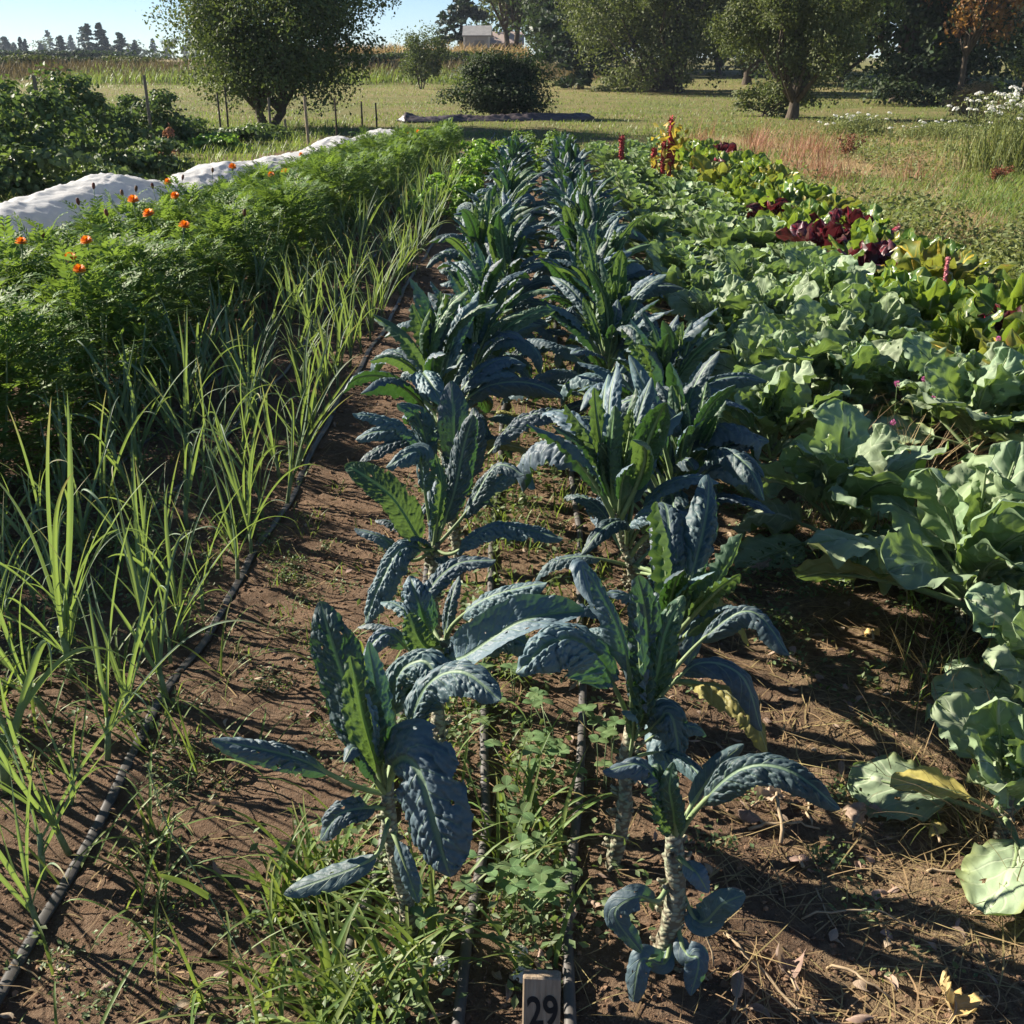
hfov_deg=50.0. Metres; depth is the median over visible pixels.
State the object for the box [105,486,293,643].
leek
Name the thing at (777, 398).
collard plant
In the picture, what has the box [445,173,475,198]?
lettuce plant
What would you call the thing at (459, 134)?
marigold plant
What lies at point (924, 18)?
shade tree
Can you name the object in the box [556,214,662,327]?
kale plant
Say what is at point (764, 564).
fallen leaf
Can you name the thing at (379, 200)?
leek
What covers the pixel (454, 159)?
leek
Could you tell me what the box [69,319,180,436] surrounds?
leek
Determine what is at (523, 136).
herb plant
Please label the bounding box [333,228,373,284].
leek
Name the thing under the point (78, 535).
leek
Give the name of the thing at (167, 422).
leek
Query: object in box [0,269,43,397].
marigold plant
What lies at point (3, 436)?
marigold plant
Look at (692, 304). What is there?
collard plant
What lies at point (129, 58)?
bank shrub
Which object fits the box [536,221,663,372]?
kale plant
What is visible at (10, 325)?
marigold plant
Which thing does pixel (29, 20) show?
sky
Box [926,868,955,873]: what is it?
dry stalk
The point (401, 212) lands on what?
leek
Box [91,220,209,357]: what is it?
marigold plant
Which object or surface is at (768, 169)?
chard plant
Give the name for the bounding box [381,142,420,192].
marigold plant
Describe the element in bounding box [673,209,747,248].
collard plant
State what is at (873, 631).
fallen leaf
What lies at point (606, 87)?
shrub
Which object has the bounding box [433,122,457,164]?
marigold plant
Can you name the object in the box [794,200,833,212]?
chard plant
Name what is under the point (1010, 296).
chard plant
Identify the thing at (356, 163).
marigold plant
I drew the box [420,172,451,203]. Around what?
lettuce plant
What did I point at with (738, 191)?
chard plant
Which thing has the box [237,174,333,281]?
marigold plant
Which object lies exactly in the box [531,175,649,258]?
kale plant
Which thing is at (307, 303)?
leek
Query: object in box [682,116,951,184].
reddish grass
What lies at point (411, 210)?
leek
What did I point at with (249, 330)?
leek
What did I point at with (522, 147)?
kale plant
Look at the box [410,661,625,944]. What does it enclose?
clover leaves
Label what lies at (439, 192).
leek
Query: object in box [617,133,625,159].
amaranth plant
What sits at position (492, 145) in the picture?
lettuce plant
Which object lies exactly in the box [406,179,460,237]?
leek
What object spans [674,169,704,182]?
collard plant
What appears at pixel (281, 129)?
bean plant
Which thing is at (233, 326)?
leek
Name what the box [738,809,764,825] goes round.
fallen leaf
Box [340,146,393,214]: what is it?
marigold plant
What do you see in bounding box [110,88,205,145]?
bean plant
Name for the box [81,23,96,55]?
conifer tree
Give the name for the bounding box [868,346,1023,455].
collard plant
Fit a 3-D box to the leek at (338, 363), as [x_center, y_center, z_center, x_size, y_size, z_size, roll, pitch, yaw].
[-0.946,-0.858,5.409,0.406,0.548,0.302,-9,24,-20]
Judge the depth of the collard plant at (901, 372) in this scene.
5.01 m
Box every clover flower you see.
[890,419,903,429]
[891,380,905,413]
[919,376,929,445]
[928,395,935,466]
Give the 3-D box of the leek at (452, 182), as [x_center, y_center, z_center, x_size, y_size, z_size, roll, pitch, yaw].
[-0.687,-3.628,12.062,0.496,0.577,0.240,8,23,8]
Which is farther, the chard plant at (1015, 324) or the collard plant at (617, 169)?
the collard plant at (617, 169)
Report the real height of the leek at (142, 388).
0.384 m
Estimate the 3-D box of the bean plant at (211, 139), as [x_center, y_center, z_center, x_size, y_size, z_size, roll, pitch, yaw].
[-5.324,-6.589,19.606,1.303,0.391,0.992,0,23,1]
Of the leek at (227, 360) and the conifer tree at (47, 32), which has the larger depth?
the conifer tree at (47, 32)
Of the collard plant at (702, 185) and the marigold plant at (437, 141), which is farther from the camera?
the marigold plant at (437, 141)
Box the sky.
[0,0,1015,57]
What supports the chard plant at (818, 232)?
on the ground at (326, 792)
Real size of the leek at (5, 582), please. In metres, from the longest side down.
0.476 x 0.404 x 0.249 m
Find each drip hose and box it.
[325,395,464,1021]
[451,350,509,1023]
[541,176,586,1023]
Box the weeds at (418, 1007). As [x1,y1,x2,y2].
[0,297,1017,1023]
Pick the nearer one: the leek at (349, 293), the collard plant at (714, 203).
the leek at (349, 293)
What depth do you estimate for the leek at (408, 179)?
12.27 m
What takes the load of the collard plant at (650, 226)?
on the ground at (326, 792)
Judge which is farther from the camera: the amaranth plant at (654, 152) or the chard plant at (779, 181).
the amaranth plant at (654, 152)
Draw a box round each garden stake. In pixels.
[32,75,44,142]
[143,75,152,137]
[216,92,220,126]
[224,86,228,126]
[267,98,270,123]
[303,96,309,143]
[334,98,337,135]
[360,101,362,129]
[375,103,377,128]
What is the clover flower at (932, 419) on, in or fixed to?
on the ground at (326, 792)
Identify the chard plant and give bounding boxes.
[665,140,702,162]
[666,132,697,149]
[678,139,704,149]
[680,151,730,165]
[682,144,717,158]
[683,148,719,168]
[687,150,728,167]
[691,153,753,184]
[692,157,725,168]
[701,138,722,145]
[704,168,763,209]
[705,141,741,152]
[724,174,777,194]
[725,184,764,217]
[726,160,749,172]
[728,149,782,164]
[740,157,771,166]
[740,180,809,211]
[742,156,789,176]
[746,196,793,218]
[751,163,806,182]
[755,197,827,227]
[760,172,793,182]
[765,172,808,193]
[775,218,878,247]
[776,226,856,242]
[780,208,829,228]
[791,193,862,208]
[792,182,841,197]
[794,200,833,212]
[795,182,862,205]
[809,206,900,233]
[821,231,884,254]
[824,239,897,271]
[835,217,893,241]
[840,203,891,227]
[866,264,931,300]
[873,258,901,276]
[876,239,1016,286]
[879,276,976,326]
[881,230,901,240]
[893,227,941,245]
[900,296,1004,356]
[917,236,989,281]
[930,325,1023,364]
[956,275,1001,294]
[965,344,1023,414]
[967,269,1023,332]
[978,304,1022,333]
[987,318,1023,346]
[1002,304,1023,328]
[1013,344,1019,350]
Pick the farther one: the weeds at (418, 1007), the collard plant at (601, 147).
the collard plant at (601, 147)
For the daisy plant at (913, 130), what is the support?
on the ground at (326, 792)
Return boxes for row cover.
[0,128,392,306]
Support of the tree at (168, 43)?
on the ground at (326, 792)
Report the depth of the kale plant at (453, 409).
3.23 m
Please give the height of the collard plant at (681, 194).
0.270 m
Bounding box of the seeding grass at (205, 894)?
[143,762,256,992]
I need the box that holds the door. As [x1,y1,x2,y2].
[474,40,483,49]
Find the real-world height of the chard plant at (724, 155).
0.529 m
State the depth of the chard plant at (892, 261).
6.75 m
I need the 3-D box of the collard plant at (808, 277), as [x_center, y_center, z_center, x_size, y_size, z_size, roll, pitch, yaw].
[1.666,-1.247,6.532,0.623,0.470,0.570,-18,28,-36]
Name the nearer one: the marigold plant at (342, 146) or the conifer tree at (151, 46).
the marigold plant at (342, 146)
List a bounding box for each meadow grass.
[0,60,1023,287]
[659,118,1023,288]
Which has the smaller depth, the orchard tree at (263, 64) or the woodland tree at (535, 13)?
the orchard tree at (263, 64)
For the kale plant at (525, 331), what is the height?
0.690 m
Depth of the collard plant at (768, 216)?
8.97 m
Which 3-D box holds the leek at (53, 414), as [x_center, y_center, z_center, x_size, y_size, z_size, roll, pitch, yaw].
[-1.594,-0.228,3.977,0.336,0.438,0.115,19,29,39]
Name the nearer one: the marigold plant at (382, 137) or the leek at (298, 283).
the leek at (298, 283)
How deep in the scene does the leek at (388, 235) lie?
8.73 m
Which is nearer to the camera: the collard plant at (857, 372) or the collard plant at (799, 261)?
the collard plant at (857, 372)
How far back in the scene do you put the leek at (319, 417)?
4.42 m
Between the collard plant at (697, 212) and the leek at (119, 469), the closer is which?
the leek at (119, 469)
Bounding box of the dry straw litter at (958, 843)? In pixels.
[0,355,1023,1023]
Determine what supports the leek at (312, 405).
on the ground at (326, 792)
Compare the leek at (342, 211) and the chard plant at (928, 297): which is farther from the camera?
the leek at (342, 211)
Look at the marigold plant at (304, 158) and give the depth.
11.16 m
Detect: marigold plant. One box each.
[0,212,123,368]
[0,215,83,386]
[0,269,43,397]
[0,272,118,457]
[0,277,103,473]
[0,392,25,499]
[9,235,177,435]
[19,227,127,340]
[32,210,201,392]
[53,194,164,313]
[74,189,193,302]
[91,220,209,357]
[92,182,203,298]
[123,208,224,349]
[134,175,237,282]
[151,183,223,241]
[156,209,249,335]
[170,187,289,313]
[181,174,252,206]
[181,209,272,316]
[198,171,258,235]
[211,163,266,250]
[215,185,300,289]
[227,151,293,185]
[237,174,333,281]
[249,167,338,271]
[249,168,333,256]
[264,153,311,181]
[279,149,317,169]
[282,168,345,251]
[290,152,361,241]
[299,145,347,163]
[301,148,375,237]
[306,140,343,160]
[310,147,384,230]
[325,132,369,156]
[332,153,379,220]
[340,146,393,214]
[348,125,380,150]
[357,132,384,155]
[363,145,401,211]
[365,153,404,207]
[369,145,408,197]
[372,127,397,144]
[375,136,415,177]
[375,138,418,182]
[377,129,389,143]
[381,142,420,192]
[390,123,412,137]
[396,133,428,173]
[398,139,427,176]
[400,140,426,176]
[403,126,441,172]
[406,124,416,131]
[413,125,446,172]
[415,126,447,173]
[426,121,458,165]
[433,121,459,158]
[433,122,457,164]
[441,117,465,153]
[446,123,467,157]
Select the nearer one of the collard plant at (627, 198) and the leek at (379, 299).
the leek at (379, 299)
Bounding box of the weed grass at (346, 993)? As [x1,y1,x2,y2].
[0,205,1019,1023]
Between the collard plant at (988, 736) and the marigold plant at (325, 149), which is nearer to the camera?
the collard plant at (988, 736)
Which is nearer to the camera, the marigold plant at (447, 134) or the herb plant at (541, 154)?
the herb plant at (541, 154)
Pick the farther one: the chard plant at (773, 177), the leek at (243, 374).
the chard plant at (773, 177)
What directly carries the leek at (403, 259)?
on the ground at (326, 792)
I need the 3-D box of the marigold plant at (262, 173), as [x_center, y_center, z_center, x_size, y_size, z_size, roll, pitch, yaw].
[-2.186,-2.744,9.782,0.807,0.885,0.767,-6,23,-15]
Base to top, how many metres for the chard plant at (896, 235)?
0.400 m
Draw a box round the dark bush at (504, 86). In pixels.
[427,40,565,115]
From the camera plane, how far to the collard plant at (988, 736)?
2.29 m
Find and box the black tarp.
[397,112,594,121]
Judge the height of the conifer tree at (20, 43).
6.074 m
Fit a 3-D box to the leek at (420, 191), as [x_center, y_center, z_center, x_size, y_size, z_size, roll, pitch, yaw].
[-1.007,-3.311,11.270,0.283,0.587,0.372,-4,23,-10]
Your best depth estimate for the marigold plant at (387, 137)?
15.38 m
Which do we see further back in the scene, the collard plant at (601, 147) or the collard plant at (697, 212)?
the collard plant at (601, 147)
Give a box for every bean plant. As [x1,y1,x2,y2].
[0,74,105,174]
[0,80,46,198]
[0,143,128,198]
[18,61,129,154]
[31,160,154,184]
[82,103,164,151]
[86,136,194,174]
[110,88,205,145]
[172,116,217,144]
[183,131,252,152]
[186,124,285,145]
[241,122,305,140]
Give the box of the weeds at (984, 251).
[683,112,1023,289]
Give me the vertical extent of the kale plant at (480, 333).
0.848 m
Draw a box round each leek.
[0,393,163,677]
[0,408,66,580]
[0,474,24,541]
[0,475,85,599]
[0,487,45,559]
[0,494,65,632]
[0,505,142,643]
[0,532,152,793]
[0,539,49,614]
[0,565,48,713]
[0,571,9,783]
[0,677,90,804]
[0,681,71,856]
[0,709,171,879]
[0,711,7,739]
[0,754,67,926]
[1,429,115,565]
[4,507,122,649]
[27,520,273,760]
[34,385,71,469]
[40,383,65,512]
[46,384,150,474]
[54,338,199,471]
[54,393,154,533]
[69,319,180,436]
[73,462,184,582]
[80,456,228,613]
[81,354,157,420]
[82,337,134,450]
[84,400,138,509]
[87,547,176,723]
[89,386,151,495]
[89,452,188,552]
[89,476,195,702]
[98,520,231,663]
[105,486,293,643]
[111,312,255,458]
[111,363,178,448]
[123,348,163,447]
[125,379,277,489]
[127,327,225,431]
[129,288,182,397]
[139,486,241,610]
[143,348,192,411]
[152,356,246,506]
[163,303,242,424]
[165,430,324,578]
[176,376,295,529]
[179,420,204,529]
[180,308,230,381]
[181,369,281,519]
[185,276,246,371]
[188,318,264,411]
[199,284,266,344]
[199,381,256,472]
[204,331,270,439]
[206,293,266,397]
[208,270,245,358]
[216,238,275,323]
[220,364,357,461]
[220,424,290,553]
[224,303,279,371]
[225,322,283,416]
[229,323,274,428]
[229,353,262,454]
[231,270,278,332]
[232,306,295,370]
[232,321,300,400]
[237,377,284,481]
[241,274,303,352]
[242,231,296,314]
[251,246,311,307]
[251,305,287,358]
[253,332,360,447]
[261,263,306,339]
[262,215,287,298]
[264,248,302,293]
[266,284,329,374]
[268,231,284,278]
[269,227,297,273]
[269,319,322,423]
[269,367,349,502]
[274,244,334,328]
[275,290,353,389]
[276,309,336,402]
[276,319,329,378]
[277,313,356,415]
[282,224,329,266]
[284,255,326,337]
[285,288,338,363]
[288,265,304,322]
[289,247,327,308]
[291,246,341,293]
[291,257,325,327]
[293,243,314,297]
[300,225,323,263]
[300,308,359,378]
[301,237,338,289]
[302,261,371,337]
[303,220,351,261]
[304,254,354,321]
[317,222,344,266]
[319,231,358,278]
[321,189,350,250]
[321,217,351,275]
[322,249,367,313]
[323,198,379,267]
[325,203,344,244]
[326,238,352,305]
[327,224,377,293]
[331,195,348,232]
[331,250,376,298]
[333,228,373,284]
[333,254,393,330]
[335,269,385,367]
[338,218,359,264]
[338,296,368,353]
[339,192,383,246]
[343,243,414,312]
[349,262,413,317]
[349,269,389,339]
[350,187,385,257]
[351,201,367,242]
[357,234,391,278]
[359,241,406,301]
[361,220,405,267]
[362,189,398,235]
[364,199,388,240]
[364,208,428,294]
[367,213,398,261]
[368,225,398,272]
[370,215,404,248]
[371,181,391,220]
[371,188,391,230]
[374,164,420,212]
[374,186,394,225]
[376,217,419,274]
[378,212,398,252]
[384,234,416,286]
[386,171,407,218]
[386,194,413,233]
[388,179,406,243]
[390,218,420,282]
[397,186,433,233]
[398,172,406,206]
[398,212,426,259]
[400,163,416,196]
[401,164,427,214]
[404,157,421,183]
[404,166,421,182]
[404,220,433,269]
[405,213,441,247]
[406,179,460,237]
[407,153,427,182]
[407,183,419,225]
[407,198,414,221]
[408,169,426,184]
[409,206,452,261]
[410,196,450,253]
[417,183,449,232]
[418,173,456,208]
[419,146,429,178]
[420,155,428,175]
[422,182,449,227]
[423,198,444,237]
[424,151,453,172]
[425,180,438,208]
[426,155,449,176]
[427,156,465,206]
[428,151,449,173]
[429,154,448,172]
[430,170,450,201]
[450,148,466,165]
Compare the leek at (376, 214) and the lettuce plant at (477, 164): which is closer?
the leek at (376, 214)
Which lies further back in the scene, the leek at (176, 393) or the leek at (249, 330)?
the leek at (249, 330)
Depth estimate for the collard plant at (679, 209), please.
9.75 m
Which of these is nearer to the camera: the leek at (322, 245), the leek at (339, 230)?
the leek at (322, 245)
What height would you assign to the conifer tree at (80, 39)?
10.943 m
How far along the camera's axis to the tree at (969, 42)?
36.16 m
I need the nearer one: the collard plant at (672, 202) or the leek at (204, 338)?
the leek at (204, 338)
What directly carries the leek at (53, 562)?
on the ground at (326, 792)
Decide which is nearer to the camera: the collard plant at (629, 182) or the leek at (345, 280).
the leek at (345, 280)
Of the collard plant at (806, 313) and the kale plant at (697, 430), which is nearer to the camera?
the kale plant at (697, 430)
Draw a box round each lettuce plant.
[397,190,440,225]
[407,183,447,212]
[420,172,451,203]
[421,181,467,219]
[443,177,484,201]
[444,157,472,178]
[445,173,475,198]
[451,155,487,188]
[452,162,482,177]
[455,140,483,160]
[456,149,492,172]
[461,157,485,172]
[468,145,495,173]
[472,138,491,153]
[476,138,495,153]
[479,147,495,171]
[490,139,504,159]
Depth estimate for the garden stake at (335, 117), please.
21.27 m
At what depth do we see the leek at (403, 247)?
8.01 m
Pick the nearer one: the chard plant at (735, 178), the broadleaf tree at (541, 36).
the chard plant at (735, 178)
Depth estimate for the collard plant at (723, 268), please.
6.86 m
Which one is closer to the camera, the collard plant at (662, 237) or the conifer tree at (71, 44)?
the collard plant at (662, 237)
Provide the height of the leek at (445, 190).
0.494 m
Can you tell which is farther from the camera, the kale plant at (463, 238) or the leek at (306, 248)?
the leek at (306, 248)
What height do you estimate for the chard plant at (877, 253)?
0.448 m
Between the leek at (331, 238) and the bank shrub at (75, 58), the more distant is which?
the bank shrub at (75, 58)
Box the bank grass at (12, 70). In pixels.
[0,55,601,84]
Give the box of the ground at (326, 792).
[0,58,1023,1023]
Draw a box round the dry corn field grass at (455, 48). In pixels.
[316,40,534,60]
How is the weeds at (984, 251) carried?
on the ground at (326, 792)
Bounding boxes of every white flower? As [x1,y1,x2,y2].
[345,963,361,983]
[417,941,444,966]
[432,955,453,979]
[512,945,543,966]
[512,966,525,990]
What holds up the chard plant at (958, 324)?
on the ground at (326, 792)
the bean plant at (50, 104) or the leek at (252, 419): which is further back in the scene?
the bean plant at (50, 104)
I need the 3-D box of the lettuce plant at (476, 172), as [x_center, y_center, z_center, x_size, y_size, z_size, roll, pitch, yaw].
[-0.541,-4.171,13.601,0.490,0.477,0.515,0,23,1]
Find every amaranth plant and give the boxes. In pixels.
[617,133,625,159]
[648,115,695,176]
[650,147,658,169]
[942,256,950,283]
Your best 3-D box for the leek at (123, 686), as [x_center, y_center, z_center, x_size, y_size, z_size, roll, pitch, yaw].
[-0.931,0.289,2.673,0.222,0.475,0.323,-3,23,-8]
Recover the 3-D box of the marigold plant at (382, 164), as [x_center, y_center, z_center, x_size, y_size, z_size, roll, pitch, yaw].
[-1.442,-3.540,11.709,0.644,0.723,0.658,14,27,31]
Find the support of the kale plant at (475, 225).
on the ground at (326, 792)
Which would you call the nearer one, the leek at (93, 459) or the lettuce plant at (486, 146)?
the leek at (93, 459)
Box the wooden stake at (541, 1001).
[522,969,560,1023]
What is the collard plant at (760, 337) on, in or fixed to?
on the ground at (326, 792)
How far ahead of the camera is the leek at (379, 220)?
9.84 m
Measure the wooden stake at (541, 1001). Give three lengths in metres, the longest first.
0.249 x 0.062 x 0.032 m
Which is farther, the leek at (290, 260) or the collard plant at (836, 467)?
the leek at (290, 260)
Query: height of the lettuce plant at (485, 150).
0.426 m
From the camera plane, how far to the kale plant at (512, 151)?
11.10 m
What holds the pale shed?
on the ground at (326, 792)
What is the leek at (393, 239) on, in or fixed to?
on the ground at (326, 792)
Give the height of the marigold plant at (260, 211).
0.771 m
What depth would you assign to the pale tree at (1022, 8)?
35.09 m
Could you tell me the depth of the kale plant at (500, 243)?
5.29 m
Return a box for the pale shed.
[462,25,492,49]
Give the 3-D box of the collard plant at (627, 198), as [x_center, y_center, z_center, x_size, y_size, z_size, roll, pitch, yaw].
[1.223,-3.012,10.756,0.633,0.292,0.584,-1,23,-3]
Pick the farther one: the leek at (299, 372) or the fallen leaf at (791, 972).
the leek at (299, 372)
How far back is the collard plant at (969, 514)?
3.00 m
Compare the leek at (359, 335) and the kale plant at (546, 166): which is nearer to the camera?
the leek at (359, 335)
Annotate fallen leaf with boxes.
[731,970,743,1010]
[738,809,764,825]
[751,785,784,807]
[752,559,771,573]
[776,942,804,991]
[786,854,808,867]
[845,802,866,828]
[864,627,879,639]
[928,819,947,842]
[940,967,982,1023]
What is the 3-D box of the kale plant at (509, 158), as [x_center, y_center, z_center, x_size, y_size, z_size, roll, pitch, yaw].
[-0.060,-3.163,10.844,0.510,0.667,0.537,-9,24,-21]
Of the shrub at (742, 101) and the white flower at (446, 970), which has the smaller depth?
the white flower at (446, 970)
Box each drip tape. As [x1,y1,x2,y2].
[0,132,495,1006]
[0,152,460,694]
[0,204,393,587]
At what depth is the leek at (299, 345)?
5.66 m
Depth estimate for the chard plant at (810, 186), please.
10.51 m
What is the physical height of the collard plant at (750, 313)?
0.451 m
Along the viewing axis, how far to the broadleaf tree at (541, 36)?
88.81 m
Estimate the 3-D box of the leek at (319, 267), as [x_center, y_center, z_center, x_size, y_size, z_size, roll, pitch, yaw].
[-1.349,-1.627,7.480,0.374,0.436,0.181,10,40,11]
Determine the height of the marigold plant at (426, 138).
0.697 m
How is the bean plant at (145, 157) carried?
on the ground at (326, 792)
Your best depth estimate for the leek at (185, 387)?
4.42 m
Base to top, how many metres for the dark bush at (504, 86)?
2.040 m
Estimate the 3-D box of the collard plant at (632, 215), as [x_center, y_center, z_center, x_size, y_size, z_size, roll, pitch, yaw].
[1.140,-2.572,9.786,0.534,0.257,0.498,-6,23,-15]
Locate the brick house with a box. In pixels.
[490,32,523,48]
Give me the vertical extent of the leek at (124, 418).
0.568 m
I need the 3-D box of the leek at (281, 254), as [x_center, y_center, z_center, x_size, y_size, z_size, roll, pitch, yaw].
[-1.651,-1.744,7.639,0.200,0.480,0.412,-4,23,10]
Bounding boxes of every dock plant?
[836,132,867,161]
[988,164,1014,180]
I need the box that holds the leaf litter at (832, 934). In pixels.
[0,396,1023,1023]
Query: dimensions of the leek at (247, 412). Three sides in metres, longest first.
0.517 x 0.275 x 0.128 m
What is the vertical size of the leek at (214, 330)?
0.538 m
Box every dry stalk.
[706,937,714,965]
[723,931,818,1023]
[748,820,819,830]
[775,792,783,843]
[801,909,913,926]
[805,802,812,825]
[815,888,844,946]
[826,964,892,1000]
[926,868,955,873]
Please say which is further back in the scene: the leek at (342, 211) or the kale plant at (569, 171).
the leek at (342, 211)
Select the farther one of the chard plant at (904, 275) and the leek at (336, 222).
the leek at (336, 222)
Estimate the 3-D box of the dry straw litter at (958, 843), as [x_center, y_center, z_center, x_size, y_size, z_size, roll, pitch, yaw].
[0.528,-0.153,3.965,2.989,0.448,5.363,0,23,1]
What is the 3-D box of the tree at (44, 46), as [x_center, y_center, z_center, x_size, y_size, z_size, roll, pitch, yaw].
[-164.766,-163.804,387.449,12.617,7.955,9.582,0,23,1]
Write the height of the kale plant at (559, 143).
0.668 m
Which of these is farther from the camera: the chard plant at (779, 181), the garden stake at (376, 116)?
the garden stake at (376, 116)
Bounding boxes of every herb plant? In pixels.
[494,140,504,149]
[495,136,538,158]
[511,134,532,138]
[512,128,535,138]
[531,157,542,172]
[533,145,550,171]
[534,139,555,154]
[536,129,560,146]
[543,135,554,142]
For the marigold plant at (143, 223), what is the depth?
6.86 m
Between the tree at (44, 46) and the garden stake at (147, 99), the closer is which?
the garden stake at (147, 99)
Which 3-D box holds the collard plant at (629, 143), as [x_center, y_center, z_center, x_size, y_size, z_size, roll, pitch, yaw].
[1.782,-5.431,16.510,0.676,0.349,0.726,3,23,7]
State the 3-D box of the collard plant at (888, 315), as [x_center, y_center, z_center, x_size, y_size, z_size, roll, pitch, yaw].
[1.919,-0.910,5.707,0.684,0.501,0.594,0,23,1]
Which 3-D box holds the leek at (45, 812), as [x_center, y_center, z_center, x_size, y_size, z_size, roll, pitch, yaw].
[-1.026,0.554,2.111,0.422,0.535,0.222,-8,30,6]
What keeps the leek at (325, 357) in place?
on the ground at (326, 792)
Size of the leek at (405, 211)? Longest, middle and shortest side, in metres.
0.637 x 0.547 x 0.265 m
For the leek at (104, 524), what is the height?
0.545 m
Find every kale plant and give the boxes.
[211,601,501,944]
[343,277,562,528]
[344,414,562,637]
[352,381,577,581]
[358,556,584,742]
[370,274,554,493]
[385,241,555,427]
[418,294,541,433]
[426,218,537,311]
[429,192,545,318]
[431,255,530,377]
[434,189,568,314]
[437,198,531,320]
[440,214,556,342]
[447,185,529,261]
[456,185,527,229]
[475,166,552,223]
[481,156,539,196]
[485,147,521,180]
[485,158,538,220]
[486,181,549,249]
[487,160,533,202]
[489,134,535,180]
[491,136,538,192]
[495,137,539,194]
[496,136,525,167]
[501,268,674,420]
[516,558,789,871]
[517,366,749,665]
[521,183,636,274]
[524,145,537,167]
[525,250,665,400]
[526,211,637,328]
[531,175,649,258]
[531,206,639,286]
[532,162,579,230]
[532,182,613,278]
[533,150,561,200]
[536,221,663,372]
[538,139,608,213]
[539,146,584,190]
[540,138,566,172]
[540,221,683,373]
[541,152,601,229]
[543,130,569,169]
[543,138,556,165]
[544,160,600,247]
[546,168,616,238]
[548,137,584,172]
[552,194,628,290]
[554,319,763,514]
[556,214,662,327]
[579,474,767,769]
[580,308,766,478]
[587,351,774,588]
[602,744,839,1002]
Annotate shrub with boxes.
[0,49,223,61]
[0,53,62,66]
[30,56,125,67]
[73,55,181,66]
[158,123,179,156]
[336,51,410,68]
[389,50,471,64]
[451,50,477,62]
[591,61,695,91]
[728,79,828,117]
[841,41,1023,105]
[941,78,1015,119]
[1002,41,1023,117]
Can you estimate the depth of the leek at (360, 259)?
7.64 m
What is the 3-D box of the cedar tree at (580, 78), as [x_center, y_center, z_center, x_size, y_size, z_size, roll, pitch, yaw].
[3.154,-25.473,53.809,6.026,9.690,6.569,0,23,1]
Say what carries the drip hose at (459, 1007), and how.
on the ground at (326, 792)
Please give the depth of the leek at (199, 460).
4.10 m
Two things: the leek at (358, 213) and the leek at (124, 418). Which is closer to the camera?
the leek at (124, 418)
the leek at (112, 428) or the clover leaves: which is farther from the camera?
the leek at (112, 428)
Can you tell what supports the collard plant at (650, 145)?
on the ground at (326, 792)
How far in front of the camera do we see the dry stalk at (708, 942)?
1.98 m
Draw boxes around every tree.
[0,36,18,56]
[11,42,17,51]
[17,37,22,54]
[22,39,28,50]
[29,36,56,53]
[37,42,43,50]
[44,30,55,53]
[52,35,69,56]
[67,35,76,51]
[76,26,92,49]
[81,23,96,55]
[92,22,112,54]
[110,32,129,54]
[123,42,154,56]
[129,42,141,59]
[135,0,401,126]
[149,38,156,56]
[153,37,178,56]
[182,39,197,57]
[184,31,193,58]
[385,20,454,88]
[430,0,492,47]
[468,0,573,65]
[470,0,534,50]
[482,2,558,67]
[504,0,649,69]
[522,0,631,88]
[554,0,756,94]
[604,1,690,67]
[638,3,756,75]
[679,0,805,84]
[700,49,812,77]
[702,0,910,119]
[754,7,900,81]
[805,0,1023,102]
[879,6,986,82]
[917,2,1023,95]
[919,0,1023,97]
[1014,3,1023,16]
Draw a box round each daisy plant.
[804,111,913,136]
[877,119,994,140]
[881,85,1023,175]
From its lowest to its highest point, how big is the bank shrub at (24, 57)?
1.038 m
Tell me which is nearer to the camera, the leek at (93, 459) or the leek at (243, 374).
the leek at (93, 459)
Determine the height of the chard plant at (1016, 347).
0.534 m
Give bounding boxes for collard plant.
[580,142,598,159]
[585,143,612,159]
[589,148,630,169]
[590,140,612,147]
[593,160,622,179]
[595,159,630,175]
[597,166,620,186]
[601,164,649,192]
[601,170,611,184]
[602,170,652,197]
[606,178,654,197]
[611,186,649,211]
[611,189,661,211]
[612,138,649,154]
[619,208,653,223]
[622,198,669,223]
[624,146,651,156]
[624,213,689,249]
[625,150,657,159]
[626,151,658,167]
[628,239,719,280]
[635,156,665,168]
[635,232,694,262]
[637,167,665,192]
[640,137,667,145]
[643,142,661,151]
[643,251,730,304]
[645,237,711,274]
[647,269,725,328]
[650,176,677,196]
[652,179,700,203]
[652,212,678,226]
[658,191,705,212]
[660,198,696,211]
[665,203,705,221]
[666,169,683,179]
[667,274,759,337]
[671,209,703,228]
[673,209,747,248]
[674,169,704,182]
[687,221,758,250]
[691,181,712,190]
[692,188,729,209]
[694,304,799,370]
[696,187,724,195]
[702,243,780,268]
[706,196,744,215]
[707,272,819,320]
[707,312,853,435]
[709,202,751,218]
[714,249,786,283]
[717,357,864,498]
[722,215,746,227]
[731,216,785,248]
[731,398,948,570]
[736,243,752,248]
[757,242,792,273]
[758,215,778,219]
[762,265,823,301]
[773,241,820,273]
[779,245,865,279]
[785,295,867,393]
[791,440,1023,707]
[796,330,918,419]
[808,255,875,302]
[820,269,902,334]
[826,288,920,378]
[842,332,954,430]
[847,691,1023,914]
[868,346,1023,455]
[872,331,1019,445]
[931,453,1023,584]
[931,582,1023,705]
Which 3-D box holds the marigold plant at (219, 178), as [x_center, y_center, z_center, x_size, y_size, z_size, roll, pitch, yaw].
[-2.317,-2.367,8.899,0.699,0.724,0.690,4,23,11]

